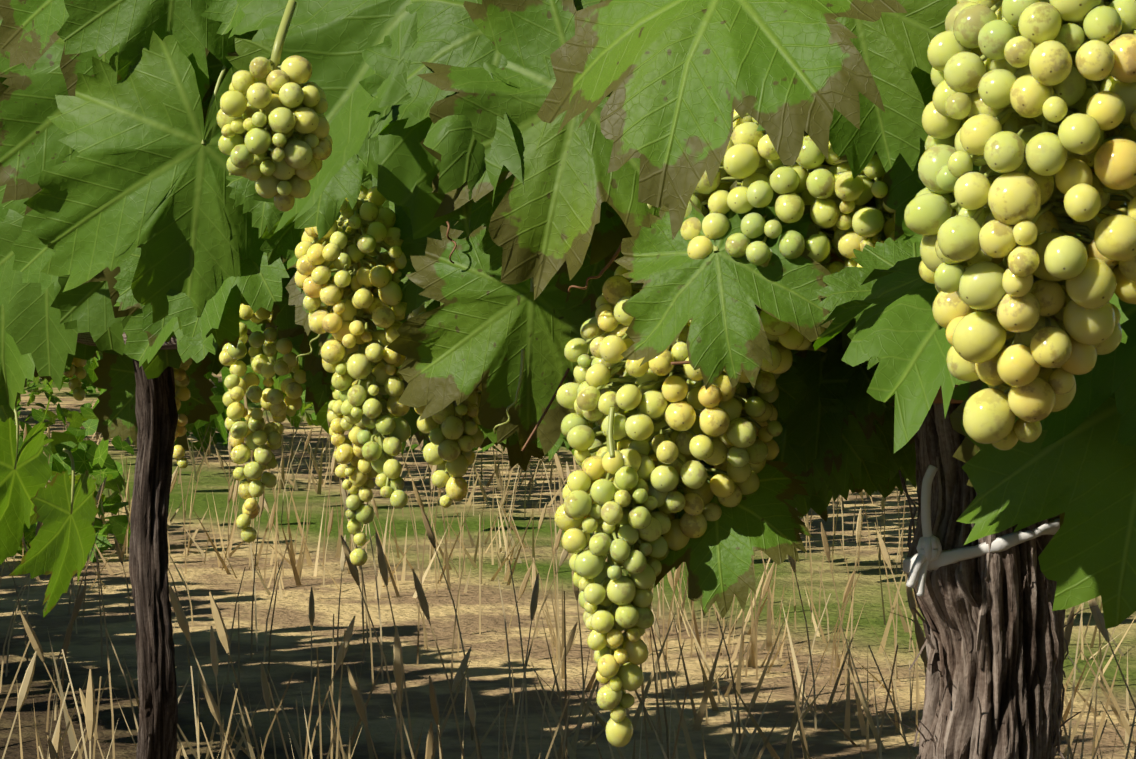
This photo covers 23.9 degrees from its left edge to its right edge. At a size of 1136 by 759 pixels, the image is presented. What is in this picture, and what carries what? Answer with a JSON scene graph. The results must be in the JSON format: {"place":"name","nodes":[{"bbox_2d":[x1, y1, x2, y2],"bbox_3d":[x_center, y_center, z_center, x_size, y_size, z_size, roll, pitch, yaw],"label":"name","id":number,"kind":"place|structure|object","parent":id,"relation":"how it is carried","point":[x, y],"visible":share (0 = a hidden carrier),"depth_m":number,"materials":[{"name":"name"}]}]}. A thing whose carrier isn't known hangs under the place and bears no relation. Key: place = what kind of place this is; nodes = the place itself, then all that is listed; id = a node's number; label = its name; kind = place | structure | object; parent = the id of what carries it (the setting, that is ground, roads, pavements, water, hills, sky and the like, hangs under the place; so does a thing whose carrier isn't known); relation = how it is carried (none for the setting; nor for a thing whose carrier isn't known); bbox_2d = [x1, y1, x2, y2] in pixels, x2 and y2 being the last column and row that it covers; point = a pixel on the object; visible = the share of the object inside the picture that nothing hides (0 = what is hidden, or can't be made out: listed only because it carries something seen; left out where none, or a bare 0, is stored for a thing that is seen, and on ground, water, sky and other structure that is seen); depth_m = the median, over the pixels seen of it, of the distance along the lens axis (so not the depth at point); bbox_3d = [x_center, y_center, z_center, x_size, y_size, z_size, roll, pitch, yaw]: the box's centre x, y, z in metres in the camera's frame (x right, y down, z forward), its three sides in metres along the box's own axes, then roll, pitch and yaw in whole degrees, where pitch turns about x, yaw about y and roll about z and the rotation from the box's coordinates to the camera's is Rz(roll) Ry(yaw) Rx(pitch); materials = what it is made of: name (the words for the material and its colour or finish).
{"place":"outdoors","nodes":[
{"label":"outdoors","id":0,"kind":"place"},
{"bbox_2d":[0,367,1135,758],"bbox_3d":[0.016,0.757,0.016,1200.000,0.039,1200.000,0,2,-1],"label":"ground","id":1,"kind":"structure","parent":0,"point":[296,639],"depth_m":5.71,"materials":[{"name":"beige soil"}]},
{"bbox_2d":[13,351,617,561],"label":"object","id":2,"kind":"object","parent":1,"relation":"on","point":[98,462],"depth_m":8.13,"materials":[{"name":"green plant"}]},
{"bbox_2d":[77,323,1065,758],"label":"trunks","id":3,"kind":"object","parent":1,"relation":"on","point":[1011,683],"visible":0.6,"depth_m":1.37,"materials":[{"name":"brown plant"}]},
{"bbox_2d":[0,0,1135,628],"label":"leaves","id":4,"kind":"object","parent":3,"relation":"attached to","point":[552,148],"visible":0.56,"depth_m":1.39,"materials":[{"name":"green plant"}]},
{"bbox_2d":[446,221,689,450],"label":"tendrils","id":5,"kind":"object","parent":3,"relation":"attached to","point":[610,262],"visible":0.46,"depth_m":1.49,"materials":[{"name":"green plant"}]},
{"bbox_2d":[903,465,1059,595],"bbox_3d":[0.213,0.075,1.391,0.086,0.066,0.082,0,2,-1],"label":"tie","id":6,"kind":"object","parent":3,"relation":"attached to","point":[930,555],"visible":0.94,"depth_m":1.35,"materials":[{"name":"white plastic"}]},
{"bbox_2d":[890,457,1098,758],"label":"bark strips","id":7,"kind":"object","parent":3,"relation":"attached to","point":[979,614],"visible":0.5,"depth_m":1.37,"materials":[{"name":"brown wood"}]},
{"bbox_2d":[0,393,1135,758],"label":"dry grass","id":8,"kind":"structure","parent":0,"point":[90,707],"depth_m":4.57,"materials":[{"name":"beige plant"}]},
{"bbox_2d":[14,0,1132,705],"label":"green stems","id":9,"kind":"object","parent":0,"point":[1054,206],"visible":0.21,"depth_m":1.36,"materials":[{"name":"green plant"}]},
{"bbox_2d":[63,0,1135,746],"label":"grapes","id":10,"kind":"object","parent":9,"relation":"on","point":[1039,54],"visible":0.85,"depth_m":1.31,"materials":[{"name":"green food"}]},
{"bbox_2d":[933,384,962,402],"bbox_3d":[0.202,-0.003,1.349,0.050,0.031,0.014,0,2,-1],"label":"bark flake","id":11,"kind":"object","parent":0,"point":[938,398],"visible":0.02,"depth_m":1.35,"materials":[{"name":"brown wood"}]}
]}

